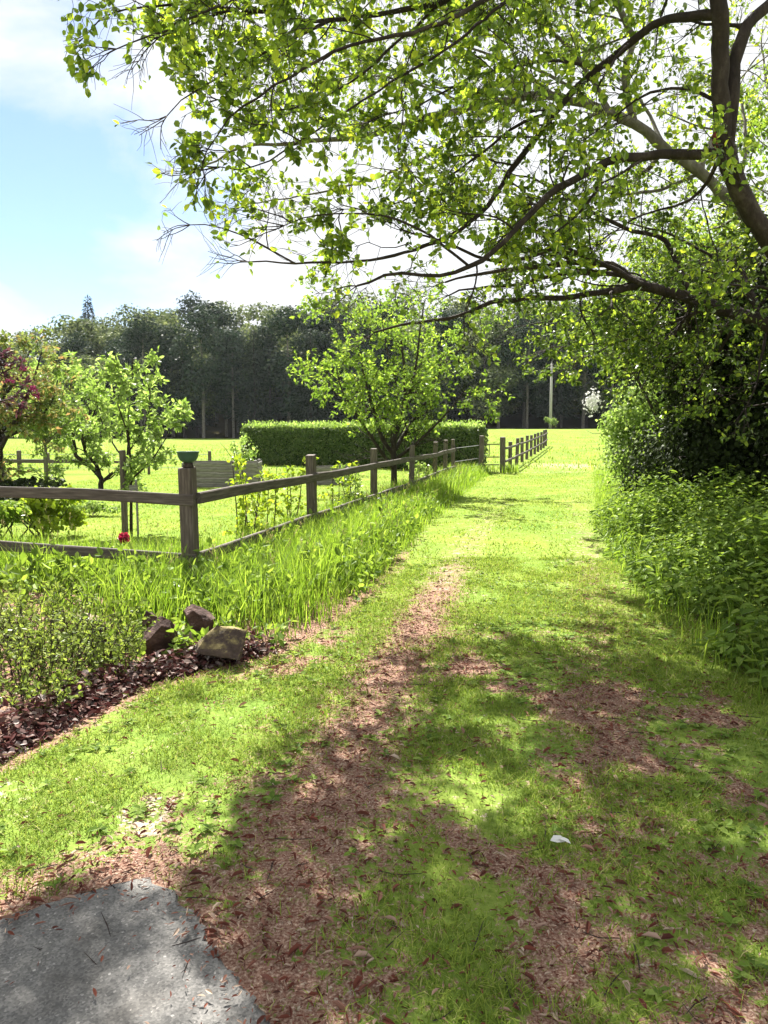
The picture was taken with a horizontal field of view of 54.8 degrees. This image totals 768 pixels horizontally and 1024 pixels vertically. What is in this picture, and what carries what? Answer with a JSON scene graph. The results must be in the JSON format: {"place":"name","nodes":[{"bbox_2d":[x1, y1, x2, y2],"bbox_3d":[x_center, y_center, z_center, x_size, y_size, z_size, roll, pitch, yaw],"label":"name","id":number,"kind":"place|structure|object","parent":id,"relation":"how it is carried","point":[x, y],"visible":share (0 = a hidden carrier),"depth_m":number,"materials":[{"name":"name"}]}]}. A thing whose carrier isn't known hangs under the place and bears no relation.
{"place":"outdoors","nodes":[
{"label":"outdoors","id":0,"kind":"place"},
{"bbox_2d":[0,877,269,1023],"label":"asphalt drive","id":1,"kind":"structure","parent":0,"point":[61,979],"depth_m":2.19,"materials":[{"name":"grey asphalt"}]},
{"bbox_2d":[0,474,422,591],"bbox_3d":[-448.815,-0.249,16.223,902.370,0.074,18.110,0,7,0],"label":"lawn","id":2,"kind":"structure","parent":0,"point":[69,478],"depth_m":13.67,"materials":[{"name":"green plant"}]},
{"bbox_2d":[0,347,40,418],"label":"plum tree","id":3,"kind":"object","parent":2,"relation":"on","point":[31,389],"visible":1,"depth_m":10.39,"materials":[{"name":"purple plant"}]},
{"bbox_2d":[0,500,40,540],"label":"perennial plant","id":4,"kind":"object","parent":2,"relation":"on","point":[10,510],"visible":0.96,"depth_m":10.10,"materials":[{"name":"green plant"}]},
{"bbox_2d":[0,473,70,501],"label":"shrub","id":5,"kind":"object","parent":2,"relation":"on","point":[31,481],"visible":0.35,"depth_m":13.64,"materials":[{"name":"green plant"}]},
{"bbox_2d":[0,324,89,484],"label":"ornamental tree","id":6,"kind":"object","parent":2,"relation":"on","point":[29,420],"visible":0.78,"depth_m":14.92,"materials":[{"name":"green plant"}]},
{"bbox_2d":[14,485,87,538],"bbox_3d":[-4.898,-0.006,10.845,1.032,0.818,1.185,0,7,0],"label":"perennial plant","id":7,"kind":"object","parent":2,"relation":"on","point":[55,507],"visible":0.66,"depth_m":10.60,"materials":[{"name":"green plant"}]},
{"bbox_2d":[6,350,96,481],"bbox_3d":[-7.670,-1.997,16.998,2.471,3.493,1.752,6,9,41],"label":"apple tree","id":8,"kind":"object","parent":2,"relation":"on","point":[64,425],"visible":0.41,"depth_m":16.91,"materials":[{"name":"green plant"}]},
{"bbox_2d":[5,350,162,489],"bbox_3d":[-7.584,-2.150,19.017,3.819,3.719,2.814,6,9,45],"label":"apple tree","id":9,"kind":"object","parent":2,"relation":"on","point":[106,460],"visible":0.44,"depth_m":18.89,"materials":[{"name":"green plant"}]},
{"bbox_2d":[60,500,120,515],"bbox_3d":[-5.604,-0.064,13.442,1.383,0.346,1.552,-4,8,-34],"label":"perennial plant","id":10,"kind":"object","parent":2,"relation":"on","point":[93,506],"visible":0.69,"depth_m":13.21,"materials":[{"name":"green plant"}]},
{"bbox_2d":[0,486,197,563],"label":"rail fence","id":11,"kind":"object","parent":2,"relation":"on","point":[103,495],"visible":0.8,"depth_m":7.28,"materials":[{"name":"brown wood"}]},
{"bbox_2d":[119,450,127,532],"bbox_3d":[-3.952,-0.236,11.246,0.109,1.404,0.095,0,7,0],"label":"tree stake","id":12,"kind":"object","parent":2,"relation":"on","point":[124,505],"visible":0.77,"depth_m":11.20,"materials":[{"name":"brown wood"}]},
{"bbox_2d":[71,346,194,530],"bbox_3d":[-3.813,-1.135,11.300,1.790,2.880,1.802,-2,7,-13],"label":"pear tree","id":13,"kind":"object","parent":2,"relation":"on","point":[112,368],"visible":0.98,"depth_m":11.20,"materials":[{"name":"green plant"}]},
{"bbox_2d":[181,459,261,487],"bbox_3d":[-4.350,-0.976,20.016,2.007,0.874,1.053,0,7,-3],"label":"compost bin","id":14,"kind":"object","parent":2,"relation":"on","point":[214,474],"visible":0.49,"depth_m":19.52,"materials":[{"name":"grey wood"}]},
{"bbox_2d":[222,453,273,536],"bbox_3d":[-1.679,-0.086,9.316,0.587,1.291,1.150,-4,8,-32],"label":"sapling","id":15,"kind":"object","parent":2,"relation":"on","point":[241,466],"visible":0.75,"depth_m":9.38,"materials":[{"name":"green plant"}]},
{"bbox_2d":[242,469,283,526],"bbox_3d":[-1.682,-0.072,10.310,0.588,1.034,0.605,0,7,0],"label":"sapling","id":16,"kind":"object","parent":2,"relation":"on","point":[278,512],"visible":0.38,"depth_m":10.31,"materials":[{"name":"green plant"}]},
{"bbox_2d":[278,456,318,520],"bbox_3d":[-1.290,-0.237,10.867,0.780,1.236,0.411,5,8,36],"label":"sapling","id":17,"kind":"object","parent":2,"relation":"on","point":[288,507],"visible":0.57,"depth_m":10.90,"materials":[{"name":"green plant"}]},
{"bbox_2d":[316,465,350,484],"bbox_3d":[-1.551,-0.977,20.817,1.157,0.694,0.952,1,7,6],"label":"compost bin","id":18,"kind":"object","parent":2,"relation":"on","point":[324,469],"visible":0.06,"depth_m":20.36,"materials":[{"name":"grey wood"}]},
{"bbox_2d":[319,461,361,505],"bbox_3d":[-0.764,-0.335,12.519,0.511,1.054,0.873,4,8,34],"label":"sapling","id":19,"kind":"object","parent":2,"relation":"on","point":[340,483],"visible":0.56,"depth_m":12.60,"materials":[{"name":"green plant"}]},
{"bbox_2d":[335,464,368,502],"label":"sapling","id":20,"kind":"object","parent":2,"relation":"on","point":[355,482],"visible":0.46,"depth_m":13.22,"materials":[{"name":"green plant"}]},
{"bbox_2d":[286,255,514,485],"bbox_3d":[0.376,-3.409,18.208,5.996,6.020,4.711,0,7,0],"label":"garden tree","id":21,"kind":"object","parent":2,"relation":"on","point":[425,388],"visible":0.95,"depth_m":18.11,"materials":[{"name":"green plant"}]},
{"bbox_2d":[1,397,629,437],"bbox_3d":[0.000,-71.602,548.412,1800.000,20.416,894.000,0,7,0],"label":"forest floor","id":22,"kind":"structure","parent":0,"point":[512,422],"depth_m":118.27,"materials":[{"name":"green plant"}]},
{"bbox_2d":[5,324,55,364],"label":"broadleaf tree","id":23,"kind":"object","parent":22,"relation":"on","point":[20,335],"visible":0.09,"depth_m":139.90,"materials":[{"name":"green plant"}]},
{"bbox_2d":[33,314,104,363],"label":"broadleaf tree","id":24,"kind":"object","parent":22,"relation":"on","point":[78,324],"visible":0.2,"depth_m":119.27,"materials":[{"name":"green plant"}]},
{"bbox_2d":[53,329,96,436],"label":"woodland tree","id":25,"kind":"object","parent":22,"relation":"on","point":[78,345],"visible":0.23,"depth_m":109.78,"materials":[{"name":"green plant"}]},
{"bbox_2d":[63,354,133,436],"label":"broadleaf tree","id":26,"kind":"object","parent":22,"relation":"on","point":[90,360],"visible":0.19,"depth_m":105.68,"materials":[{"name":"green plant"}]},
{"bbox_2d":[87,312,123,333],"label":"broadleaf tree","id":27,"kind":"object","parent":22,"relation":"on","point":[104,323],"visible":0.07,"depth_m":141.02,"materials":[{"name":"green plant"}]},
{"bbox_2d":[87,331,138,407],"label":"broadleaf tree","id":28,"kind":"object","parent":22,"relation":"on","point":[96,336],"visible":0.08,"depth_m":118.95,"materials":[{"name":"green plant"}]},
{"bbox_2d":[93,344,136,435],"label":"woodland tree","id":29,"kind":"object","parent":22,"relation":"on","point":[114,349],"visible":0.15,"depth_m":110.76,"materials":[{"name":"green plant"}]},
{"bbox_2d":[113,326,166,434],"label":"woodland tree","id":30,"kind":"object","parent":22,"relation":"on","point":[151,337],"visible":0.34,"depth_m":106.75,"materials":[{"name":"green plant"}]},
{"bbox_2d":[111,309,176,431],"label":"woodland tree","id":31,"kind":"object","parent":22,"relation":"on","point":[143,325],"visible":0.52,"depth_m":106.02,"materials":[{"name":"green plant"}]},
{"bbox_2d":[131,311,195,372],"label":"broadleaf tree","id":32,"kind":"object","parent":22,"relation":"on","point":[168,319],"visible":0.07,"depth_m":121.19,"materials":[{"name":"green plant"}]},
{"bbox_2d":[144,324,198,436],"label":"woodland tree","id":33,"kind":"object","parent":22,"relation":"on","point":[172,333],"visible":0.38,"depth_m":107.83,"materials":[{"name":"green plant"}]},
{"bbox_2d":[163,325,208,437],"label":"conifer tree","id":34,"kind":"object","parent":22,"relation":"on","point":[191,422],"visible":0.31,"depth_m":105.94,"materials":[{"name":"green plant"}]},
{"bbox_2d":[171,290,206,341],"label":"woodland tree","id":35,"kind":"object","parent":22,"relation":"on","point":[187,303],"visible":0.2,"depth_m":140.27,"materials":[{"name":"green plant"}]},
{"bbox_2d":[166,350,222,437],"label":"broadleaf tree","id":36,"kind":"object","parent":22,"relation":"on","point":[207,392],"visible":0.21,"depth_m":106.75,"materials":[{"name":"green plant"}]},
{"bbox_2d":[166,302,229,437],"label":"woodland tree","id":37,"kind":"object","parent":22,"relation":"on","point":[204,375],"visible":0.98,"depth_m":102.87,"materials":[{"name":"green plant"}]},
{"bbox_2d":[187,300,241,423],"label":"woodland tree","id":38,"kind":"object","parent":22,"relation":"on","point":[214,310],"visible":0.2,"depth_m":120.46,"materials":[{"name":"green plant"}]},
{"bbox_2d":[202,329,249,436],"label":"woodland tree","id":39,"kind":"object","parent":22,"relation":"on","point":[227,414],"visible":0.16,"depth_m":109.00,"materials":[{"name":"green plant"}]},
{"bbox_2d":[198,300,257,338],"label":"broadleaf tree","id":40,"kind":"object","parent":22,"relation":"on","point":[239,310],"visible":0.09,"depth_m":139.82,"materials":[{"name":"green plant"}]},
{"bbox_2d":[205,324,257,437],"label":"woodland tree","id":41,"kind":"object","parent":22,"relation":"on","point":[235,342],"visible":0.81,"depth_m":105.69,"materials":[{"name":"green plant"}]},
{"bbox_2d":[230,324,278,428],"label":"conifer tree","id":42,"kind":"object","parent":22,"relation":"on","point":[255,393],"visible":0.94,"depth_m":105.94,"materials":[{"name":"green plant"}]},
{"bbox_2d":[231,325,285,422],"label":"broadleaf tree","id":43,"kind":"object","parent":22,"relation":"on","point":[272,389],"visible":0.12,"depth_m":113.28,"materials":[{"name":"green plant"}]},
{"bbox_2d":[246,324,286,422],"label":"woodland tree","id":44,"kind":"object","parent":22,"relation":"on","point":[266,341],"visible":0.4,"depth_m":109.78,"materials":[{"name":"green plant"}]},
{"bbox_2d":[247,299,297,328],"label":"broadleaf tree","id":45,"kind":"object","parent":22,"relation":"on","point":[257,316],"visible":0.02,"depth_m":137.30,"materials":[{"name":"green plant"}]},
{"bbox_2d":[255,305,320,424],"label":"woodland tree","id":46,"kind":"object","parent":22,"relation":"on","point":[280,321],"visible":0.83,"depth_m":106.45,"materials":[{"name":"green plant"}]},
{"bbox_2d":[254,333,322,419],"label":"broadleaf tree","id":47,"kind":"object","parent":22,"relation":"on","point":[283,349],"visible":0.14,"depth_m":114.99,"materials":[{"name":"green plant"}]},
{"bbox_2d":[287,331,336,423],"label":"conifer tree","id":48,"kind":"object","parent":22,"relation":"on","point":[312,410],"visible":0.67,"depth_m":104.42,"materials":[{"name":"green plant"}]},
{"bbox_2d":[290,328,334,419],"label":"woodland tree","id":49,"kind":"object","parent":22,"relation":"on","point":[320,338],"visible":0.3,"depth_m":109.20,"materials":[{"name":"green plant"}]},
{"bbox_2d":[295,312,331,420],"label":"woodland tree","id":50,"kind":"object","parent":22,"relation":"on","point":[317,326],"visible":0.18,"depth_m":114.10,"materials":[{"name":"green plant"}]},
{"bbox_2d":[316,340,350,424],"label":"conifer tree","id":51,"kind":"object","parent":22,"relation":"on","point":[343,416],"visible":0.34,"depth_m":108.26,"materials":[{"name":"green plant"}]},
{"bbox_2d":[314,305,362,420],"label":"woodland tree","id":52,"kind":"object","parent":22,"relation":"on","point":[341,330],"visible":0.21,"depth_m":113.15,"materials":[{"name":"green plant"}]},
{"bbox_2d":[324,289,383,317],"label":"broadleaf tree","id":53,"kind":"object","parent":22,"relation":"on","point":[355,304],"visible":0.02,"depth_m":140.09,"materials":[{"name":"green plant"}]},
{"bbox_2d":[338,315,397,419],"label":"woodland tree","id":54,"kind":"object","parent":22,"relation":"on","point":[366,342],"visible":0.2,"depth_m":105.92,"materials":[{"name":"green plant"}]},
{"bbox_2d":[351,304,405,419],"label":"woodland tree","id":55,"kind":"object","parent":22,"relation":"on","point":[378,361],"visible":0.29,"depth_m":103.87,"materials":[{"name":"green plant"}]},
{"bbox_2d":[388,280,428,349],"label":"broadleaf tree","id":56,"kind":"object","parent":22,"relation":"on","point":[398,297],"visible":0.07,"depth_m":138.71,"materials":[{"name":"green plant"}]},
{"bbox_2d":[392,324,459,419],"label":"broadleaf tree","id":57,"kind":"object","parent":22,"relation":"on","point":[411,363],"visible":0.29,"depth_m":103.36,"materials":[{"name":"green plant"}]},
{"bbox_2d":[422,311,473,420],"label":"woodland tree","id":58,"kind":"object","parent":22,"relation":"on","point":[443,328],"visible":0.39,"depth_m":103.13,"materials":[{"name":"green plant"}]},
{"bbox_2d":[436,339,468,421],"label":"conifer tree","id":59,"kind":"object","parent":22,"relation":"on","point":[451,415],"visible":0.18,"depth_m":109.31,"materials":[{"name":"green plant"}]},
{"bbox_2d":[430,295,481,353],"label":"broadleaf tree","id":60,"kind":"object","parent":22,"relation":"on","point":[461,305],"visible":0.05,"depth_m":126.76,"materials":[{"name":"green plant"}]},
{"bbox_2d":[455,309,525,424],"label":"broadleaf tree","id":61,"kind":"object","parent":22,"relation":"on","point":[497,376],"visible":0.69,"depth_m":103.39,"materials":[{"name":"green plant"}]},
{"bbox_2d":[465,337,524,427],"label":"broadleaf tree","id":62,"kind":"object","parent":22,"relation":"on","point":[511,407],"visible":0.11,"depth_m":108.91,"materials":[{"name":"green plant"}]},
{"bbox_2d":[472,313,530,428],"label":"woodland tree","id":63,"kind":"object","parent":22,"relation":"on","point":[505,352],"visible":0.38,"depth_m":104.86,"materials":[{"name":"green plant"}]},
{"bbox_2d":[506,312,549,427],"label":"woodland tree","id":64,"kind":"object","parent":22,"relation":"on","point":[521,321],"visible":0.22,"depth_m":109.42,"materials":[{"name":"green plant"}]},
{"bbox_2d":[506,318,553,428],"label":"woodland tree","id":65,"kind":"object","parent":22,"relation":"on","point":[529,379],"visible":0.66,"depth_m":104.88,"materials":[{"name":"green plant"}]},
{"bbox_2d":[528,311,581,428],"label":"conifer tree","id":66,"kind":"object","parent":22,"relation":"on","point":[556,410],"visible":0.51,"depth_m":105.78,"materials":[{"name":"green plant"}]},
{"bbox_2d":[552,297,607,428],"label":"woodland tree","id":67,"kind":"object","parent":22,"relation":"on","point":[579,390],"visible":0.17,"depth_m":106.71,"materials":[{"name":"green plant"}]},
{"bbox_2d":[563,350,610,427],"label":"broadleaf tree","id":68,"kind":"object","parent":22,"relation":"on","point":[578,402],"visible":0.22,"depth_m":107.52,"materials":[{"name":"white plant"}]},
{"bbox_2d":[586,329,639,412],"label":"woodland tree","id":69,"kind":"object","parent":22,"relation":"on","point":[594,368],"visible":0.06,"depth_m":104.27,"materials":[{"name":"green plant"}]},
{"bbox_2d":[3,429,634,471],"bbox_3d":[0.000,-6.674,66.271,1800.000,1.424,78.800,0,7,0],"label":"meadow","id":70,"kind":"structure","parent":0,"point":[514,434],"depth_m":50.02,"materials":[{"name":"green plant"}]},
{"bbox_2d":[239,419,488,469],"bbox_3d":[-1.128,-2.747,29.753,11.090,2.025,1.717,4,8,30],"label":"hedge","id":71,"kind":"object","parent":70,"relation":"on","point":[279,444],"visible":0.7,"depth_m":29.47,"materials":[{"name":"green plant"}]},
{"bbox_2d":[0,432,767,737],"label":"tall grass","id":72,"kind":"structure","parent":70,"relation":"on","point":[300,607],"depth_m":7.29,"materials":[{"name":"green plant"}]},
{"bbox_2d":[500,429,547,473],"bbox_3d":[7.558,-3.378,37.945,0.223,1.617,24.905,2,7,16],"label":"paddock fence","id":73,"kind":"object","parent":70,"relation":"on","point":[532,449],"visible":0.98,"depth_m":33.14,"materials":[{"name":"brown wood"}]},
{"bbox_2d":[0,470,767,1023],"bbox_3d":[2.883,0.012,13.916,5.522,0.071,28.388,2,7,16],"label":"path","id":74,"kind":"structure","parent":0,"point":[452,549],"depth_m":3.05,"materials":[{"name":"green plant"}]},
{"bbox_2d":[0,556,767,1003],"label":"lawn weeds","id":75,"kind":"object","parent":74,"relation":"on","point":[754,960],"visible":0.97,"depth_m":3.56,"materials":[{"name":"green plant"}]},
{"bbox_2d":[0,470,767,763],"bbox_3d":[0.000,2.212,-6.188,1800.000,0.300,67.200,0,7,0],"label":"ground","id":76,"kind":"structure","parent":0,"point":[85,472],"depth_m":6.04,"materials":[{"name":"green plant"}]},
{"bbox_2d":[0,653,92,713],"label":"bed shrub","id":77,"kind":"object","parent":76,"relation":"on","point":[39,684],"visible":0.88,"depth_m":4.14,"materials":[{"name":"green plant"}]},
{"bbox_2d":[0,576,92,652],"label":"bed shrub","id":78,"kind":"object","parent":76,"relation":"on","point":[55,601],"visible":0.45,"depth_m":5.42,"materials":[{"name":"green plant"}]},
{"bbox_2d":[0,590,125,700],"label":"bed shrub","id":79,"kind":"object","parent":76,"relation":"on","point":[10,652],"visible":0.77,"depth_m":4.53,"materials":[{"name":"green plant"}]},
{"bbox_2d":[0,579,159,681],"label":"bed shrub","id":80,"kind":"object","parent":76,"relation":"on","point":[94,643],"visible":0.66,"depth_m":4.79,"materials":[{"name":"green plant"}]},
{"bbox_2d":[3,450,210,473],"bbox_3d":[-10.901,-1.642,25.464,9.911,0.955,0.200,0,7,0],"label":"post and wire fence","id":81,"kind":"object","parent":76,"relation":"on","point":[19,460],"visible":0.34,"depth_m":25.39,"materials":[{"name":"brown wood"}]},
{"bbox_2d":[69,623,145,685],"bbox_3d":[-1.763,0.899,4.734,0.465,0.370,0.542,-4,8,-33],"label":"bed shrub","id":82,"kind":"object","parent":76,"relation":"on","point":[124,658],"visible":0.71,"depth_m":4.66,"materials":[{"name":"green plant"}]},
{"bbox_2d":[0,627,286,762],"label":"red ground cover","id":83,"kind":"object","parent":76,"relation":"on","point":[56,718],"visible":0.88,"depth_m":4.33,"materials":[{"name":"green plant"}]},
{"bbox_2d":[140,616,178,657],"bbox_3d":[-1.557,0.885,5.159,0.216,0.340,0.291,14,16,65],"label":"rock","id":84,"kind":"object","parent":76,"relation":"on","point":[156,639],"visible":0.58,"depth_m":5.09,"materials":[{"name":"brown stone"}]},
{"bbox_2d":[184,604,214,640],"bbox_3d":[-1.363,0.843,5.446,0.219,0.358,0.222,0,7,1],"label":"rock","id":85,"kind":"object","parent":76,"relation":"on","point":[198,618],"visible":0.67,"depth_m":5.35,"materials":[{"name":"brown stone"}]},
{"bbox_2d":[190,625,246,660],"bbox_3d":[-1.158,0.905,5.045,0.438,0.289,0.278,1,7,5],"label":"rock","id":86,"kind":"object","parent":76,"relation":"on","point":[228,642],"visible":0.9,"depth_m":4.95,"materials":[{"name":"grey stone"}]},
{"bbox_2d":[0,489,439,661],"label":"weeds","id":87,"kind":"object","parent":76,"relation":"on","point":[16,575],"visible":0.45,"depth_m":6.66,"materials":[{"name":"green plant"}]},
{"bbox_2d":[222,432,259,460],"bbox_3d":[-5.041,-2.064,25.893,1.467,1.478,1.022,5,8,36],"label":"shrub","id":88,"kind":"object","parent":76,"relation":"on","point":[234,447],"visible":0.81,"depth_m":25.82,"materials":[{"name":"green plant"}]},
{"bbox_2d":[178,439,456,573],"bbox_3d":[0.241,-0.745,15.812,0.198,1.377,18.213,2,7,13],"label":"rail fence","id":89,"kind":"object","parent":76,"relation":"on","point":[189,526],"visible":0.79,"depth_m":9.28,"materials":[{"name":"brown wood"}]},
{"bbox_2d":[176,451,198,467],"bbox_3d":[-1.850,-0.497,6.989,0.212,0.150,0.212,0,7,0],"label":"bowl","id":90,"kind":"object","parent":89,"relation":"on","point":[187,458],"visible":1,"depth_m":6.93,"materials":[{"name":"ceramic"}]},
{"bbox_2d":[0,592,760,1023],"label":"fallen twigs","id":91,"kind":"object","parent":76,"relation":"on","point":[422,814],"depth_m":2.92,"materials":[{"name":"brown wood"}]},
{"bbox_2d":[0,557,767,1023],"bbox_3d":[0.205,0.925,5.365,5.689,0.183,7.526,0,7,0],"label":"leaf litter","id":92,"kind":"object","parent":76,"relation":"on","point":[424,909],"visible":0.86,"depth_m":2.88,"materials":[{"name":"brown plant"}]},
{"bbox_2d":[58,0,767,370],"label":"cherry tree","id":93,"kind":"object","parent":76,"relation":"on","point":[186,56],"visible":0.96,"depth_m":6.07,"materials":[{"name":"green plant"}]},
{"bbox_2d":[149,0,767,408],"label":"alder tree","id":94,"kind":"object","parent":76,"relation":"on","point":[695,168],"visible":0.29,"depth_m":8.80,"materials":[{"name":"green plant"}]},
{"bbox_2d":[324,89,767,446],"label":"hazel tree","id":95,"kind":"object","parent":76,"relation":"on","point":[634,335],"visible":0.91,"depth_m":8.48,"materials":[{"name":"green plant"}]},
{"bbox_2d":[582,371,672,492],"bbox_3d":[6.249,-1.901,16.484,3.709,3.784,2.877,-4,7,-28],"label":"pale bush","id":96,"kind":"object","parent":76,"relation":"on","point":[619,425],"visible":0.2,"depth_m":16.23,"materials":[{"name":"green plant"}]},
{"bbox_2d":[569,203,767,476],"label":"green bush","id":97,"kind":"object","parent":76,"relation":"on","point":[659,245],"visible":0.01,"depth_m":13.62,"materials":[{"name":"green plant"}]},
{"bbox_2d":[586,462,767,687],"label":"nettles","id":98,"kind":"object","parent":76,"relation":"on","point":[759,519],"visible":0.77,"depth_m":7.33,"materials":[{"name":"green plant"}]},
{"bbox_2d":[592,464,767,672],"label":"nettle stems","id":99,"kind":"object","parent":76,"relation":"on","point":[724,495],"visible":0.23,"depth_m":7.66,"materials":[{"name":"green plant"}]},
{"bbox_2d":[608,214,767,512],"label":"dark bush","id":100,"kind":"object","parent":76,"relation":"on","point":[693,450],"visible":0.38,"depth_m":10.69,"materials":[{"name":"green plant"}]},
{"bbox_2d":[702,59,767,478],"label":"tall bush","id":101,"kind":"object","parent":76,"relation":"on","point":[764,157],"visible":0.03,"depth_m":16.24,"materials":[{"name":"green plant"}]},
{"bbox_2d":[741,257,767,498],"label":"bush","id":102,"kind":"object","parent":76,"relation":"on","point":[764,432],"visible":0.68,"depth_m":9.17,"materials":[{"name":"green plant"}]},
{"bbox_2d":[0,0,767,366],"label":"sky","id":103,"kind":"structure","parent":0,"point":[81,209],"materials":[{"name":"blue"}]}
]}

